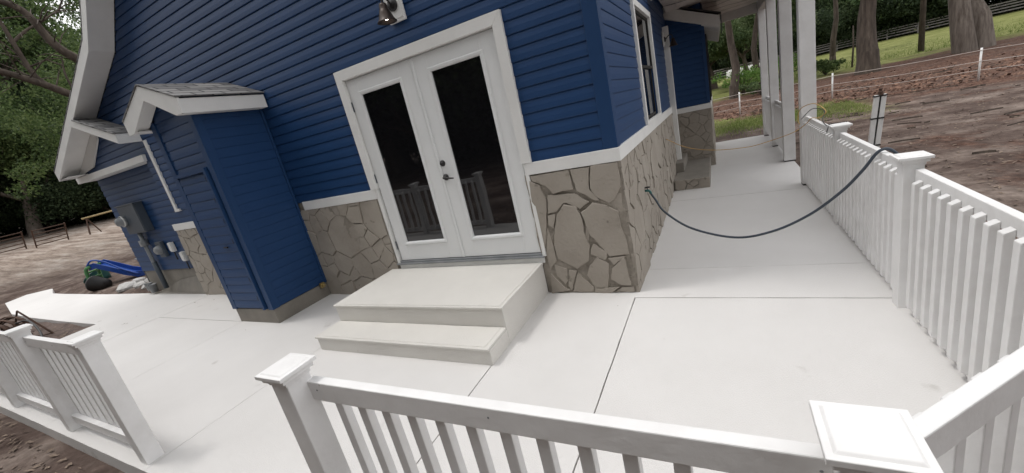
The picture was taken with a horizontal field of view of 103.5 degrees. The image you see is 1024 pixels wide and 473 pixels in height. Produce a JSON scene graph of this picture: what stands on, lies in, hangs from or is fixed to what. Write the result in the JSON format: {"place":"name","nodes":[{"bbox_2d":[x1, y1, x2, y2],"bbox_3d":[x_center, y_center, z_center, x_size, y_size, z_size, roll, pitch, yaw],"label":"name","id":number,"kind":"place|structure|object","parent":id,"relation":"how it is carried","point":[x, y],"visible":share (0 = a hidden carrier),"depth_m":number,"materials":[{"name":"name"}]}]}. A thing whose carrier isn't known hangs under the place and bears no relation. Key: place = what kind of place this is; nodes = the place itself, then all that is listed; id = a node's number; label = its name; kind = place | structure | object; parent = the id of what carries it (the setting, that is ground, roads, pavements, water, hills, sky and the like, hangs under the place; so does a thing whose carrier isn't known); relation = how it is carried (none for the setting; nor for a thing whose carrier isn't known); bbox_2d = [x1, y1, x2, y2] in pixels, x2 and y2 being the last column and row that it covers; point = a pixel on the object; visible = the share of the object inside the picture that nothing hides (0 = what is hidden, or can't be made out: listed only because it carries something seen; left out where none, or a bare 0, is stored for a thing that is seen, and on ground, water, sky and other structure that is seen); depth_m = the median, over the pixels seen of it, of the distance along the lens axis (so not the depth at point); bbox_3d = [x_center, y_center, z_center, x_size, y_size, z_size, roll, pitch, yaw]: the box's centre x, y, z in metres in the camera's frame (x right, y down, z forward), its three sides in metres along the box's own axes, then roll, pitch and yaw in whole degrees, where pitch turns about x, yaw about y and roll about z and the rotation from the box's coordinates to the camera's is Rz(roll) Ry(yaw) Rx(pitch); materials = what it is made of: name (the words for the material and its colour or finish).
{"place":"outdoors","nodes":[
{"label":"outdoors","id":0,"kind":"place"},
{"bbox_2d":[14,0,80,32],"label":"sky","id":1,"kind":"structure","parent":0,"point":[65,16],"materials":[{"name":"white"}]},
{"bbox_2d":[0,135,967,472],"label":"patio","id":2,"kind":"structure","parent":0,"point":[772,335],"depth_m":3.09,"materials":[{"name":"white concrete"}]},
{"bbox_2d":[0,324,164,464],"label":"railing","id":3,"kind":"object","parent":2,"relation":"on","point":[74,384],"visible":1,"depth_m":3.22,"materials":[{"name":"white paint"}]},
{"bbox_2d":[147,283,158,292],"bbox_3d":[-7.228,1.029,8.127,0.162,0.194,0.158,-5,18,28],"label":"bucket","id":4,"kind":"object","parent":2,"relation":"on","point":[153,287],"visible":1,"depth_m":8.09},
{"bbox_2d":[155,276,205,293],"bbox_3d":[-6.386,0.919,7.719,2.280,0.350,0.200,-5,18,28],"label":"concrete apron","id":5,"kind":"object","parent":2,"relation":"on","point":[191,285],"visible":0.62,"depth_m":7.66,"materials":[{"name":"grey concrete"}]},
{"bbox_2d":[315,262,548,365],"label":"entry steps","id":6,"kind":"structure","parent":2,"relation":"on","point":[478,314],"depth_m":3.64,"materials":[{"name":"white concrete"}]},
{"bbox_2d":[254,353,943,472],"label":"railing","id":7,"kind":"object","parent":2,"relation":"on","point":[853,438],"visible":1,"depth_m":1.13,"materials":[{"name":"white paint"}]},
{"bbox_2d":[650,0,816,185],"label":"porch roof","id":8,"kind":"structure","parent":2,"relation":"on","point":[729,10],"depth_m":6.66,"materials":[{"name":"white paint"}]},
{"bbox_2d":[765,96,770,136],"bbox_3d":[5.761,-2.634,8.973,0.078,0.870,1.530,-5,18,28],"label":"railing","id":9,"kind":"object","parent":8,"relation":"attached to","point":[767,114],"visible":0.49,"depth_m":9.14,"materials":[{"name":"white paint"}]},
{"bbox_2d":[774,100,782,150],"bbox_3d":[5.047,-2.058,7.554,0.078,0.870,1.530,-5,18,28],"label":"railing","id":10,"kind":"object","parent":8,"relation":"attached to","point":[777,120],"visible":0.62,"depth_m":7.68,"materials":[{"name":"white paint"}]},
{"bbox_2d":[803,116,1023,381],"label":"railing","id":11,"kind":"object","parent":2,"relation":"on","point":[952,272],"visible":0.95,"depth_m":2.18,"materials":[{"name":"white paint"}]},
{"bbox_2d":[666,103,826,149],"bbox_3d":[3.130,-1.422,5.506,1.887,0.449,0.457,2,22,43],"label":"extension cord","id":12,"kind":"object","parent":11,"relation":"hanging from","point":[770,140],"visible":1,"depth_m":5.27,"materials":[{"name":"rubber"}]},
{"bbox_2d":[650,147,897,238],"bbox_3d":[2.274,-0.129,3.391,0.224,1.091,2.370,-24,19,-35],"label":"garden hose","id":13,"kind":"object","parent":11,"relation":"hanging from","point":[870,160],"visible":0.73,"depth_m":3.35,"materials":[{"name":"black rubber"}]},
{"bbox_2d":[801,108,829,131],"bbox_3d":[3.436,-1.305,4.471,0.185,0.134,1.566,-4,18,29],"label":"thin cable","id":14,"kind":"object","parent":11,"relation":"on","point":[822,117],"visible":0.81,"depth_m":4.77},
{"bbox_2d":[912,346,1023,472],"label":"railing","id":15,"kind":"object","parent":11,"relation":"attached to","point":[975,424],"visible":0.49,"depth_m":0.92,"materials":[{"name":"white paint"}]},
{"bbox_2d":[0,8,1023,472],"bbox_3d":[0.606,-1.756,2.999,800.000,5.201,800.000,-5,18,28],"label":"ground","id":16,"kind":"structure","parent":0,"point":[60,264],"depth_m":11.20,"materials":[{"name":"brown soil"}]},
{"bbox_2d":[0,231,26,252],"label":"metal frame","id":17,"kind":"object","parent":16,"relation":"on","point":[24,243],"visible":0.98,"depth_m":24.80,"materials":[{"name":"metal"}]},
{"bbox_2d":[0,102,36,150],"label":"woodland tree","id":18,"kind":"object","parent":16,"relation":"on","point":[3,136],"visible":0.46,"depth_m":28.78,"materials":[{"name":"green plant"}]},
{"bbox_2d":[2,81,38,108],"bbox_3d":[-49.999,-8.487,42.295,17.350,18.859,18.929,-19,17,-19],"label":"woodland tree","id":19,"kind":"object","parent":16,"relation":"on","point":[17,93],"depth_m":35.48,"materials":[{"name":"green plant"}]},
{"bbox_2d":[0,25,49,91],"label":"woodland tree","id":20,"kind":"object","parent":16,"relation":"on","point":[15,70],"visible":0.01,"depth_m":40.36,"materials":[{"name":"green plant"}]},
{"bbox_2d":[0,87,54,166],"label":"woodland tree","id":21,"kind":"object","parent":16,"relation":"on","point":[12,105],"visible":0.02,"depth_m":31.44,"materials":[{"name":"green plant"}]},
{"bbox_2d":[0,100,64,237],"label":"woodland tree","id":22,"kind":"object","parent":16,"relation":"on","point":[8,152],"visible":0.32,"depth_m":31.26,"materials":[{"name":"green plant"}]},
{"bbox_2d":[0,421,80,472],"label":"fallen leaves","id":23,"kind":"object","parent":16,"relation":"on","point":[15,447],"visible":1,"depth_m":3.51,"materials":[{"name":"brown plant"}]},
{"bbox_2d":[0,0,80,199],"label":"oak tree","id":24,"kind":"object","parent":16,"relation":"on","point":[40,79],"visible":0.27,"depth_m":17.26,"materials":[{"name":"green plant"}]},
{"bbox_2d":[0,0,80,228],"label":"woodland tree","id":25,"kind":"object","parent":16,"relation":"on","point":[28,54],"visible":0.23,"depth_m":35.57,"materials":[{"name":"green plant"}]},
{"bbox_2d":[0,215,82,237],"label":"undergrowth","id":26,"kind":"object","parent":16,"relation":"on","point":[12,231],"visible":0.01,"depth_m":38.04,"materials":[{"name":"green plant"}]},
{"bbox_2d":[9,65,73,95],"bbox_3d":[-44.499,-9.761,44.619,18.059,17.992,16.553,3,22,44],"label":"woodland tree","id":27,"kind":"object","parent":16,"relation":"on","point":[21,84],"depth_m":37.93,"materials":[{"name":"green plant"}]},
{"bbox_2d":[11,69,72,167],"bbox_3d":[-37.315,-7.495,37.945,17.433,16.096,14.224,-10,16,11],"label":"woodland tree","id":28,"kind":"object","parent":16,"relation":"on","point":[41,101],"visible":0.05,"depth_m":32.90,"materials":[{"name":"green plant"}]},
{"bbox_2d":[0,319,90,338],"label":"soil bed","id":29,"kind":"object","parent":16,"relation":"on","point":[65,326],"visible":0.23,"depth_m":7.39,"materials":[{"name":"brown soil"}]},
{"bbox_2d":[0,310,53,336],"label":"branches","id":30,"kind":"object","parent":29,"relation":"on","point":[15,323],"visible":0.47,"depth_m":6.73,"materials":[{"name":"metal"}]},
{"bbox_2d":[13,7,80,89],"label":"woodland tree","id":31,"kind":"object","parent":16,"relation":"on","point":[70,18],"depth_m":46.23,"materials":[{"name":"green plant"}]},
{"bbox_2d":[30,222,68,247],"bbox_3d":[-28.725,-0.082,25.117,0.610,1.130,1.568,-6,17,23],"label":"metal frame","id":32,"kind":"object","parent":16,"relation":"on","point":[36,245],"visible":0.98,"depth_m":25.05,"materials":[{"name":"metal"}]},
{"bbox_2d":[0,161,113,233],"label":"woodland tree","id":33,"kind":"object","parent":16,"relation":"on","point":[11,216],"visible":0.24,"depth_m":33.18,"materials":[{"name":"green plant"}]},
{"bbox_2d":[12,170,111,225],"bbox_3d":[-35.834,-4.088,37.196,13.223,9.759,12.120,-21,17,-25],"label":"woodland tree","id":34,"kind":"object","parent":16,"relation":"on","point":[53,203],"visible":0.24,"depth_m":32.47,"materials":[{"name":"green plant"}]},
{"bbox_2d":[6,264,148,337],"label":"fallen leaves","id":35,"kind":"object","parent":16,"relation":"on","point":[69,329],"visible":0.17,"depth_m":7.50,"materials":[{"name":"brown plant"}]},
{"bbox_2d":[81,210,111,234],"bbox_3d":[-23.856,-1.924,26.790,0.672,1.411,6.713,2,21,42],"label":"sawhorse","id":36,"kind":"object","parent":16,"relation":"on","point":[85,218],"visible":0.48,"depth_m":24.72,"materials":[{"name":"brown wood"}]},
{"bbox_2d":[83,269,111,283],"bbox_3d":[-12.238,1.211,11.919,0.592,0.522,0.640,-11,16,6],"label":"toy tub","id":37,"kind":"object","parent":16,"relation":"on","point":[106,274],"visible":0.28,"depth_m":11.84,"materials":[{"name":"teal plastic"}]},
{"bbox_2d":[85,275,112,290],"bbox_3d":[-10.732,1.206,10.493,0.439,0.434,0.418,-11,16,9],"label":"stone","id":38,"kind":"object","parent":16,"relation":"on","point":[94,283],"visible":0.96,"depth_m":10.38,"materials":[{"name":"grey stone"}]},
{"bbox_2d":[84,259,144,278],"bbox_3d":[-10.752,0.835,10.997,1.308,0.750,0.504,-16,16,-10],"label":"toy slide","id":39,"kind":"object","parent":16,"relation":"on","point":[117,267],"visible":0.78,"depth_m":10.89,"materials":[{"name":"blue plastic"}]},
{"bbox_2d":[116,282,135,292],"bbox_3d":[-9.288,1.212,9.718,0.371,0.216,0.372,-10,16,12],"label":"rubble stone","id":40,"kind":"object","parent":16,"relation":"on","point":[123,287],"visible":0.8,"depth_m":9.62,"materials":[{"name":"white stone"}]},
{"bbox_2d":[131,277,145,282],"bbox_3d":[-9.418,1.110,10.183,0.265,0.153,0.287,-14,16,-5],"label":"rubble stone","id":41,"kind":"object","parent":16,"relation":"on","point":[136,280],"visible":0.58,"depth_m":10.11,"materials":[{"name":"white stone"}]},
{"bbox_2d":[133,280,144,288],"bbox_3d":[-8.838,1.148,9.606,0.317,0.183,0.299,-11,16,8],"label":"rubble stone","id":42,"kind":"object","parent":16,"relation":"on","point":[138,284],"visible":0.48,"depth_m":9.50,"materials":[{"name":"white stone"}]},
{"bbox_2d":[144,282,152,290],"bbox_3d":[-7.456,1.020,8.298,0.150,0.179,0.145,-5,18,28],"label":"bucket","id":43,"kind":"object","parent":16,"relation":"on","point":[146,284],"visible":0.6,"depth_m":8.25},
{"bbox_2d":[54,0,721,322],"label":"house","id":44,"kind":"structure","parent":16,"relation":"on","point":[273,161],"depth_m":4.45,"materials":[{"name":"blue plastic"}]},
{"bbox_2d":[114,201,168,288],"bbox_3d":[-6.976,0.230,7.665,0.770,1.730,0.280,-5,18,28],"label":"electric panel","id":45,"kind":"object","parent":44,"relation":"attached to","point":[133,218],"visible":1,"depth_m":7.52,"materials":[{"name":"grey metal"}]},
{"bbox_2d":[153,241,169,256],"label":"meter dome","id":46,"kind":"structure","parent":44,"relation":"attached to","point":[159,248],"depth_m":7.54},
{"bbox_2d":[167,242,177,259],"bbox_3d":[-6.237,0.267,7.437,0.120,0.340,0.065,-5,18,28],"label":"outlet cover","id":47,"kind":"object","parent":44,"relation":"attached to","point":[171,247],"visible":1,"depth_m":7.39,"materials":[{"name":"white plastic"}]},
{"bbox_2d":[179,251,190,268],"bbox_3d":[-5.956,0.436,7.363,0.120,0.340,0.065,-5,18,28],"label":"outlet cover","id":48,"kind":"object","parent":44,"relation":"attached to","point":[183,256],"visible":0.96,"depth_m":7.32,"materials":[{"name":"white plastic"}]},
{"bbox_2d":[319,282,325,287],"bbox_3d":[-2.534,0.650,5.411,0.067,0.070,0.060,-5,18,28],"label":"outlet box","id":49,"kind":"object","parent":44,"relation":"attached to","point":[322,284],"visible":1,"depth_m":5.39,"materials":[{"name":"gold metal"}]},
{"bbox_2d":[377,0,406,24],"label":"wall lamp","id":50,"kind":"object","parent":44,"relation":"attached to","point":[391,12],"visible":1,"depth_m":3.61,"materials":[{"name":"metal"}]},
{"bbox_2d":[346,59,462,259],"bbox_3d":[-1.138,-0.706,4.315,0.880,2.028,0.054,-5,18,28],"label":"french door","id":51,"kind":"structure","parent":44,"relation":"in","point":[386,102],"depth_m":4.28,"materials":[{"name":"paint"}]},
{"bbox_2d":[409,28,540,256],"bbox_3d":[-0.342,-0.762,3.863,0.938,2.028,0.102,-5,18,28],"label":"french door","id":52,"kind":"structure","parent":44,"relation":"in","point":[460,85],"depth_m":3.85,"materials":[{"name":"paint"}]},
{"bbox_2d":[630,0,661,124],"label":"window","id":53,"kind":"structure","parent":44,"relation":"in","point":[641,19],"depth_m":5.16,"materials":[{"name":"white paint"}]},
{"bbox_2d":[662,32,677,46],"bbox_3d":[2.664,-3.342,6.804,0.226,0.253,0.162,-5,18,28],"label":"wall lamp","id":54,"kind":"object","parent":44,"relation":"attached to","point":[673,42],"visible":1,"depth_m":6.79,"materials":[{"name":"black metal"}]},
{"bbox_2d":[705,34,711,99],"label":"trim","id":55,"kind":"structure","parent":44,"relation":"in","point":[706,42],"depth_m":8.04,"materials":[{"name":"black metal"}]},
{"bbox_2d":[724,20,739,98],"bbox_3d":[13.232,-14.314,24.080,6.075,12.298,6.681,-10,16,12],"label":"oak tree","id":56,"kind":"object","parent":16,"relation":"on","point":[734,83],"visible":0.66,"depth_m":25.44,"materials":[{"name":"brown plant"}]},
{"bbox_2d":[719,11,760,82],"bbox_3d":[16.299,-14.794,26.465,5.626,10.356,5.116,-12,16,5],"label":"oak tree","id":57,"kind":"object","parent":16,"relation":"on","point":[754,55],"visible":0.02,"depth_m":26.87,"materials":[{"name":"brown plant"}]},
{"bbox_2d":[712,64,768,94],"bbox_3d":[15.221,-10.310,26.505,3.379,1.917,3.248,-15,16,-8],"label":"bush","id":58,"kind":"object","parent":16,"relation":"on","point":[751,74],"visible":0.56,"depth_m":26.27,"materials":[{"name":"green plant"}]},
{"bbox_2d":[726,63,759,78],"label":"flowers","id":59,"kind":"object","parent":16,"relation":"on","point":[728,74],"visible":0.23,"depth_m":49.87,"materials":[{"name":"white plant"}]},
{"bbox_2d":[709,37,777,89],"bbox_3d":[19.619,-19.047,39.105,12.257,9.869,13.373,-20,17,-23],"label":"evergreen tree","id":60,"kind":"object","parent":16,"relation":"on","point":[714,85],"visible":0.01,"depth_m":39.65,"materials":[{"name":"green plant"}]},
{"bbox_2d":[710,37,793,77],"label":"evergreen tree","id":61,"kind":"object","parent":16,"relation":"on","point":[719,64],"visible":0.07,"depth_m":62.56,"materials":[{"name":"green plant"}]},
{"bbox_2d":[739,78,779,94],"bbox_3d":[14.552,-8.747,23.689,2.193,0.910,2.259,-14,16,-2],"label":"bush","id":62,"kind":"object","parent":16,"relation":"on","point":[752,87],"visible":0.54,"depth_m":23.77,"materials":[{"name":"green plant"}]},
{"bbox_2d":[707,0,820,81],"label":"feathery tree","id":63,"kind":"object","parent":16,"relation":"on","point":[742,28],"visible":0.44,"depth_m":29.88,"materials":[{"name":"green plant"}]},
{"bbox_2d":[767,52,797,78],"bbox_3d":[19.604,-12.273,29.140,3.966,2.096,3.291,-13,16,1],"label":"bush","id":64,"kind":"object","parent":16,"relation":"on","point":[795,63],"visible":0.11,"depth_m":28.75,"materials":[{"name":"green plant"}]},
{"bbox_2d":[757,9,845,59],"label":"evergreen tree","id":65,"kind":"object","parent":16,"relation":"on","point":[824,15],"visible":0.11,"depth_m":57.73,"materials":[{"name":"green plant"}]},
{"bbox_2d":[816,57,845,74],"bbox_3d":[20.649,-11.230,26.572,1.869,1.160,1.836,-16,16,-10],"label":"bush","id":66,"kind":"object","parent":16,"relation":"on","point":[825,66],"visible":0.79,"depth_m":26.07,"materials":[{"name":"green plant"}]},
{"bbox_2d":[815,0,848,12],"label":"evergreen tree","id":67,"kind":"object","parent":16,"relation":"on","point":[840,4],"visible":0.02,"depth_m":59.47,"materials":[{"name":"green plant"}]},
{"bbox_2d":[829,0,838,60],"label":"oak tree","id":68,"kind":"object","parent":16,"relation":"on","point":[832,54],"visible":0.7,"depth_m":37.67,"materials":[{"name":"brown plant"}]},
{"bbox_2d":[851,26,853,67],"bbox_3d":[22.659,-12.512,26.834,0.176,2.803,0.120,-5,18,28],"label":"dead sapling","id":69,"kind":"object","parent":16,"relation":"on","point":[852,59],"visible":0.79,"depth_m":26.80,"materials":[{"name":"brown plant"}]},
{"bbox_2d":[815,0,900,54],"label":"evergreen tree","id":70,"kind":"object","parent":16,"relation":"on","point":[849,17],"visible":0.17,"depth_m":58.51,"materials":[{"name":"green plant"}]},
{"bbox_2d":[854,0,881,74],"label":"oak tree","id":71,"kind":"object","parent":16,"relation":"on","point":[867,53],"visible":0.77,"depth_m":21.14,"materials":[{"name":"brown plant"}]},
{"bbox_2d":[713,0,1023,77],"bbox_3d":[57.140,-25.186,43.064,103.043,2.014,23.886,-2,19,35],"label":"board fence","id":72,"kind":"object","parent":16,"relation":"on","point":[886,34],"visible":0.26,"depth_m":55.87,"materials":[{"name":"brown wood"}]},
{"bbox_2d":[713,43,1023,114],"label":"wire fence","id":73,"kind":"object","parent":16,"relation":"on","point":[979,66],"visible":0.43,"depth_m":12.89,"materials":[{"name":"silver metal"}]},
{"bbox_2d":[713,44,1023,121],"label":"pine straw","id":74,"kind":"object","parent":16,"relation":"on","point":[962,75],"visible":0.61,"depth_m":14.65,"materials":[{"name":"brown plant"}]},
{"bbox_2d":[815,0,934,20],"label":"feathery tree","id":75,"kind":"object","parent":16,"relation":"on","point":[854,2],"visible":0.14,"depth_m":57.64,"materials":[{"name":"green plant"}]},
{"bbox_2d":[868,87,887,147],"bbox_3d":[6.048,-1.898,6.692,0.242,1.095,0.076,-5,18,28],"label":"post bundle","id":76,"kind":"object","parent":16,"relation":"on","point":[877,117],"visible":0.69,"depth_m":6.65,"materials":[{"name":"metal"}]},
{"bbox_2d":[745,48,1023,209],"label":"fallen leaves","id":77,"kind":"object","parent":16,"relation":"on","point":[999,186],"visible":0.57,"depth_m":8.79,"materials":[{"name":"brown plant"}]},
{"bbox_2d":[746,63,1023,166],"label":"twigs","id":78,"kind":"object","parent":16,"relation":"on","point":[986,151],"visible":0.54,"depth_m":10.16,"materials":[{"name":"brown wood"}]},
{"bbox_2d":[848,0,946,39],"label":"evergreen tree","id":79,"kind":"object","parent":16,"relation":"on","point":[886,23],"visible":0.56,"depth_m":55.42,"materials":[{"name":"green plant"}]},
{"bbox_2d":[877,0,948,27],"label":"evergreen tree","id":80,"kind":"object","parent":16,"relation":"on","point":[940,2],"visible":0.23,"depth_m":53.25,"materials":[{"name":"green plant"}]},
{"bbox_2d":[917,0,926,51],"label":"dead sapling","id":81,"kind":"object","parent":16,"relation":"on","point":[922,26],"visible":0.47,"depth_m":26.09,"materials":[{"name":"brown plant"}]},
{"bbox_2d":[915,0,1013,12],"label":"evergreen tree","id":82,"kind":"object","parent":16,"relation":"on","point":[1003,4],"visible":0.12,"depth_m":52.00,"materials":[{"name":"green plant"}]},
{"bbox_2d":[948,0,996,53],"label":"oak tree","id":83,"kind":"object","parent":16,"relation":"on","point":[971,26],"visible":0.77,"depth_m":20.30,"materials":[{"name":"brown plant"}]},
{"bbox_2d":[714,99,894,138],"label":"grass","id":84,"kind":"structure","parent":0,"point":[733,124],"depth_m":12.86,"materials":[{"name":"green plant"}]},
{"bbox_2d":[739,17,1023,85],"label":"grass","id":85,"kind":"structure","parent":0,"point":[1015,28],"depth_m":28.68,"materials":[{"name":"plant"}]}
]}

